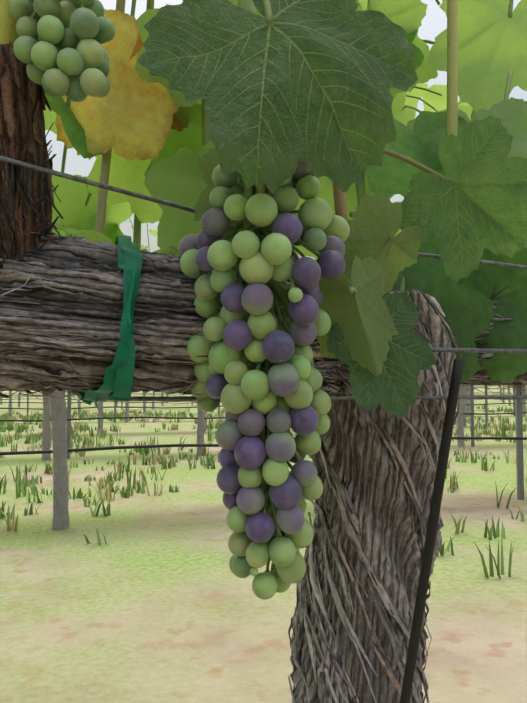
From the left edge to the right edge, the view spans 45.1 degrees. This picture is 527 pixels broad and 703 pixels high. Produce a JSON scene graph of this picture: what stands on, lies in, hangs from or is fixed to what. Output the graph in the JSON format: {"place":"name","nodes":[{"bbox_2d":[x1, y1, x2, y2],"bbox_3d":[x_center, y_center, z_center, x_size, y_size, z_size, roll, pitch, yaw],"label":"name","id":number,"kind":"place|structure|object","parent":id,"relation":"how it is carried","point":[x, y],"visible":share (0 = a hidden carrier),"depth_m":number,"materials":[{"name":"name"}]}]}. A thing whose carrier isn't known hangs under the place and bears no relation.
{"place":"outdoors","nodes":[
{"label":"outdoors","id":0,"kind":"place"},
{"bbox_2d":[0,385,526,702],"bbox_3d":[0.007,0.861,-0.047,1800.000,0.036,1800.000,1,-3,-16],"label":"ground","id":1,"kind":"structure","parent":0,"point":[155,600],"depth_m":2.65,"materials":[{"name":"soil"}]},
{"bbox_2d":[0,393,219,414],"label":"trellis","id":2,"kind":"object","parent":1,"relation":"on","point":[66,399],"visible":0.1,"depth_m":17.55,"materials":[{"name":"grey wood"}]},
{"bbox_2d":[8,385,469,415],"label":"trellis posts","id":3,"kind":"object","parent":1,"relation":"on","point":[79,404],"visible":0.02,"depth_m":17.83,"materials":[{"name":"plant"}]},
{"bbox_2d":[0,389,501,404],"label":"trellis posts","id":4,"kind":"object","parent":1,"relation":"on","point":[167,396],"visible":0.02,"depth_m":29.40,"materials":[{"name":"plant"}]},
{"bbox_2d":[41,384,481,459],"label":"trellis posts","id":5,"kind":"object","parent":1,"relation":"on","point":[46,439],"visible":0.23,"depth_m":7.71,"materials":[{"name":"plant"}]},
{"bbox_2d":[0,394,522,409],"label":"trellis","id":6,"kind":"object","parent":1,"relation":"on","point":[194,396],"visible":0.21,"depth_m":21.97,"materials":[{"name":"grey wood"}]},
{"bbox_2d":[18,385,504,406],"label":"trellis posts","id":7,"kind":"object","parent":1,"relation":"on","point":[19,398],"depth_m":25.48,"materials":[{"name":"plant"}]},
{"bbox_2d":[0,214,526,702],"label":"old vine","id":8,"kind":"object","parent":1,"relation":"on","point":[60,322],"visible":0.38,"depth_m":0.40,"materials":[{"name":"brown plant"}]},
{"bbox_2d":[77,235,142,408],"bbox_3d":[-0.079,-0.015,0.324,0.027,0.088,0.087,1,-3,-21],"label":"tie tape","id":9,"kind":"object","parent":8,"relation":"attached to","point":[118,379],"visible":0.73,"depth_m":0.29,"materials":[{"name":"green plastic"}]},
{"bbox_2d":[318,255,397,374],"bbox_3d":[0.045,-0.018,0.309,0.048,0.059,0.024,0,-3,-1],"label":"leaf","id":10,"kind":"object","parent":8,"relation":"attached to","point":[356,310],"visible":0.92,"depth_m":0.30,"materials":[{"name":"green plant"}]},
{"bbox_2d":[326,291,435,419],"bbox_3d":[0.057,-0.001,0.320,0.061,0.070,0.023,1,-3,-16],"label":"leaf","id":11,"kind":"object","parent":8,"relation":"attached to","point":[393,387],"visible":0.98,"depth_m":0.32,"materials":[{"name":"green plant"}]},
{"bbox_2d":[390,241,494,385],"bbox_3d":[0.100,-0.033,0.432,0.106,0.133,0.030,0,-3,-6],"label":"leaf","id":12,"kind":"object","parent":8,"relation":"on","point":[427,276],"visible":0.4,"depth_m":0.42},
{"bbox_2d":[0,403,526,578],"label":"cover crop","id":13,"kind":"object","parent":1,"relation":"on","point":[24,483],"visible":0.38,"depth_m":6.67,"materials":[{"name":"green plant"}]},
{"bbox_2d":[0,385,526,499],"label":"trellis","id":14,"kind":"object","parent":1,"relation":"on","point":[519,438],"visible":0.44,"depth_m":4.74,"materials":[{"name":"grey wood"}]},
{"bbox_2d":[0,385,526,458],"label":"trellis","id":15,"kind":"object","parent":1,"relation":"on","point":[471,414],"visible":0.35,"depth_m":7.59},
{"bbox_2d":[0,387,526,424],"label":"trellis","id":16,"kind":"object","parent":1,"relation":"on","point":[486,404],"visible":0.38,"depth_m":11.37,"materials":[{"name":"grey wood"}]},
{"bbox_2d":[0,387,526,421],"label":"trellis","id":17,"kind":"object","parent":1,"relation":"on","point":[220,401],"visible":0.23,"depth_m":14.78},
{"bbox_2d":[12,391,525,405],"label":"trellis","id":18,"kind":"object","parent":1,"relation":"on","point":[192,395],"visible":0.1,"depth_m":25.81,"materials":[{"name":"grey wood"}]},
{"bbox_2d":[39,392,502,393],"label":"trellis","id":19,"kind":"object","parent":1,"relation":"on","point":[165,393],"visible":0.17,"depth_m":29.28,"materials":[{"name":"grey wood"}]},
{"bbox_2d":[50,384,507,529],"bbox_3d":[0.480,0.633,4.332,19.760,0.958,0.102,1,-3,-16],"label":"trellis post","id":20,"kind":"object","parent":1,"relation":"on","point":[61,520],"visible":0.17,"depth_m":3.81,"materials":[{"name":"grey wood"}]},
{"bbox_2d":[129,218,300,257],"bbox_3d":[1.502,-0.394,4.707,16.180,1.328,0.556,1,-3,-16],"label":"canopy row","id":21,"kind":"object","parent":20,"relation":"on","point":[154,232],"depth_m":4.12,"materials":[{"name":"green plant"}]},
{"bbox_2d":[97,384,526,434],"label":"trellis posts","id":22,"kind":"object","parent":1,"relation":"on","point":[100,413],"visible":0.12,"depth_m":11.41,"materials":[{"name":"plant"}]},
{"bbox_2d":[125,385,525,421],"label":"trellis posts","id":23,"kind":"object","parent":1,"relation":"on","point":[467,408],"visible":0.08,"depth_m":17.09,"materials":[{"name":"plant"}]},
{"bbox_2d":[152,385,510,409],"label":"trellis posts","id":24,"kind":"object","parent":1,"relation":"on","point":[509,401],"visible":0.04,"depth_m":24.00,"materials":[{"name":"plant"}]},
{"bbox_2d":[400,359,463,702],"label":"training stake","id":25,"kind":"object","parent":1,"relation":"on","point":[431,533],"visible":1,"depth_m":0.38,"materials":[{"name":"black metal"}]},
{"bbox_2d":[0,156,526,400],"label":"trellis wires","id":26,"kind":"object","parent":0,"point":[155,200],"visible":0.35,"depth_m":0.36,"materials":[{"name":"grey metal"}]},
{"bbox_2d":[0,0,63,289],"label":"spur and shoot","id":27,"kind":"object","parent":26,"relation":"attached to","point":[26,199],"visible":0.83,"depth_m":0.29,"materials":[{"name":"brown plant"}]},
{"bbox_2d":[8,0,114,106],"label":"green grape cluster","id":28,"kind":"object","parent":27,"relation":"hanging from","point":[59,50],"visible":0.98,"depth_m":0.27,"materials":[{"name":"green food"}]},
{"bbox_2d":[237,0,267,235],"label":"grape stem","id":29,"kind":"object","parent":26,"relation":"attached to","point":[261,186],"visible":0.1,"depth_m":0.29,"materials":[{"name":"green plant"}]},
{"bbox_2d":[194,146,282,242],"bbox_3d":[-0.011,-0.080,0.305,0.052,0.064,0.008,-1,-3,15],"label":"leaf","id":30,"kind":"object","parent":29,"relation":"attached to","point":[208,162],"visible":0.21,"depth_m":0.31,"materials":[{"name":"green plant"}]},
{"bbox_2d":[178,161,349,599],"bbox_3d":[0.002,-0.004,0.300,0.080,0.239,0.072,1,-3,-16],"label":"grape cluster","id":31,"kind":"object","parent":29,"relation":"hanging from","point":[272,399],"visible":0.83,"depth_m":0.28,"materials":[{"name":"food"}]},
{"bbox_2d":[138,0,417,193],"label":"leaf","id":32,"kind":"object","parent":29,"relation":"attached to","point":[284,87],"visible":1,"depth_m":0.26,"materials":[{"name":"green plant"}]},
{"bbox_2d":[457,247,526,382],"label":"leaf","id":33,"kind":"object","parent":26,"relation":"attached to","point":[484,279],"visible":0.67,"depth_m":0.45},
{"bbox_2d":[43,0,526,242],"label":"leaves","id":34,"kind":"object","parent":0,"point":[76,206],"visible":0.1,"depth_m":0.52,"materials":[{"name":"green plant"}]},
{"bbox_2d":[61,143,123,243],"bbox_3d":[-0.189,-0.142,0.625,0.119,0.176,0.029,-1,-3,9],"label":"leaf","id":35,"kind":"object","parent":34,"relation":"attached to","point":[114,233],"visible":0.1,"depth_m":0.62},
{"bbox_2d":[55,0,180,160],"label":"yellow leaf","id":36,"kind":"object","parent":34,"relation":"attached to","point":[128,116],"visible":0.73,"depth_m":0.50,"materials":[{"name":"yellow plant"}]},
{"bbox_2d":[87,102,200,223],"bbox_3d":[-0.094,-0.195,0.566,0.127,0.172,0.035,0,-3,-1],"label":"leaf","id":37,"kind":"object","parent":34,"relation":"attached to","point":[124,173],"visible":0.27,"depth_m":0.55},
{"bbox_2d":[130,34,187,131],"bbox_3d":[-0.092,-0.222,0.529,0.080,0.085,0.012,1,-3,-16],"label":"leaf","id":38,"kind":"object","parent":34,"relation":"on","point":[178,125],"visible":0.1,"depth_m":0.54,"materials":[{"name":"plant"}]},
{"bbox_2d":[95,0,457,249],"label":"canes","id":39,"kind":"object","parent":34,"relation":"attached to","point":[340,202],"visible":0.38,"depth_m":0.47,"materials":[{"name":"green plant"}]},
{"bbox_2d":[383,115,526,282],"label":"leaf","id":40,"kind":"object","parent":39,"relation":"attached to","point":[469,211],"visible":0.98,"depth_m":0.33,"materials":[{"name":"green plant"}]},
{"bbox_2d":[343,194,420,294],"bbox_3d":[0.057,-0.052,0.330,0.058,0.053,0.024,1,-3,-16],"label":"leaf","id":41,"kind":"object","parent":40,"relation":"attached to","point":[375,224],"visible":0.75,"depth_m":0.32,"materials":[{"name":"green plant"}]},
{"bbox_2d":[355,0,437,98],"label":"leaf","id":42,"kind":"object","parent":34,"relation":"attached to","point":[407,16],"visible":0.12,"depth_m":0.52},
{"bbox_2d":[427,0,526,111],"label":"leaf","id":43,"kind":"object","parent":34,"relation":"attached to","point":[492,43],"visible":0.88,"depth_m":0.50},
{"bbox_2d":[450,71,526,247],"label":"leaf","id":44,"kind":"object","parent":34,"relation":"attached to","point":[511,113],"visible":0.19,"depth_m":0.45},
{"bbox_2d":[45,0,526,259],"label":"sky","id":45,"kind":"structure","parent":0,"point":[434,22],"materials":[{"name":"white"}]},
{"bbox_2d":[135,0,472,259],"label":"leaves","id":46,"kind":"object","parent":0,"point":[177,178],"visible":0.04,"depth_m":0.48,"materials":[{"name":"green plant"}]}
]}

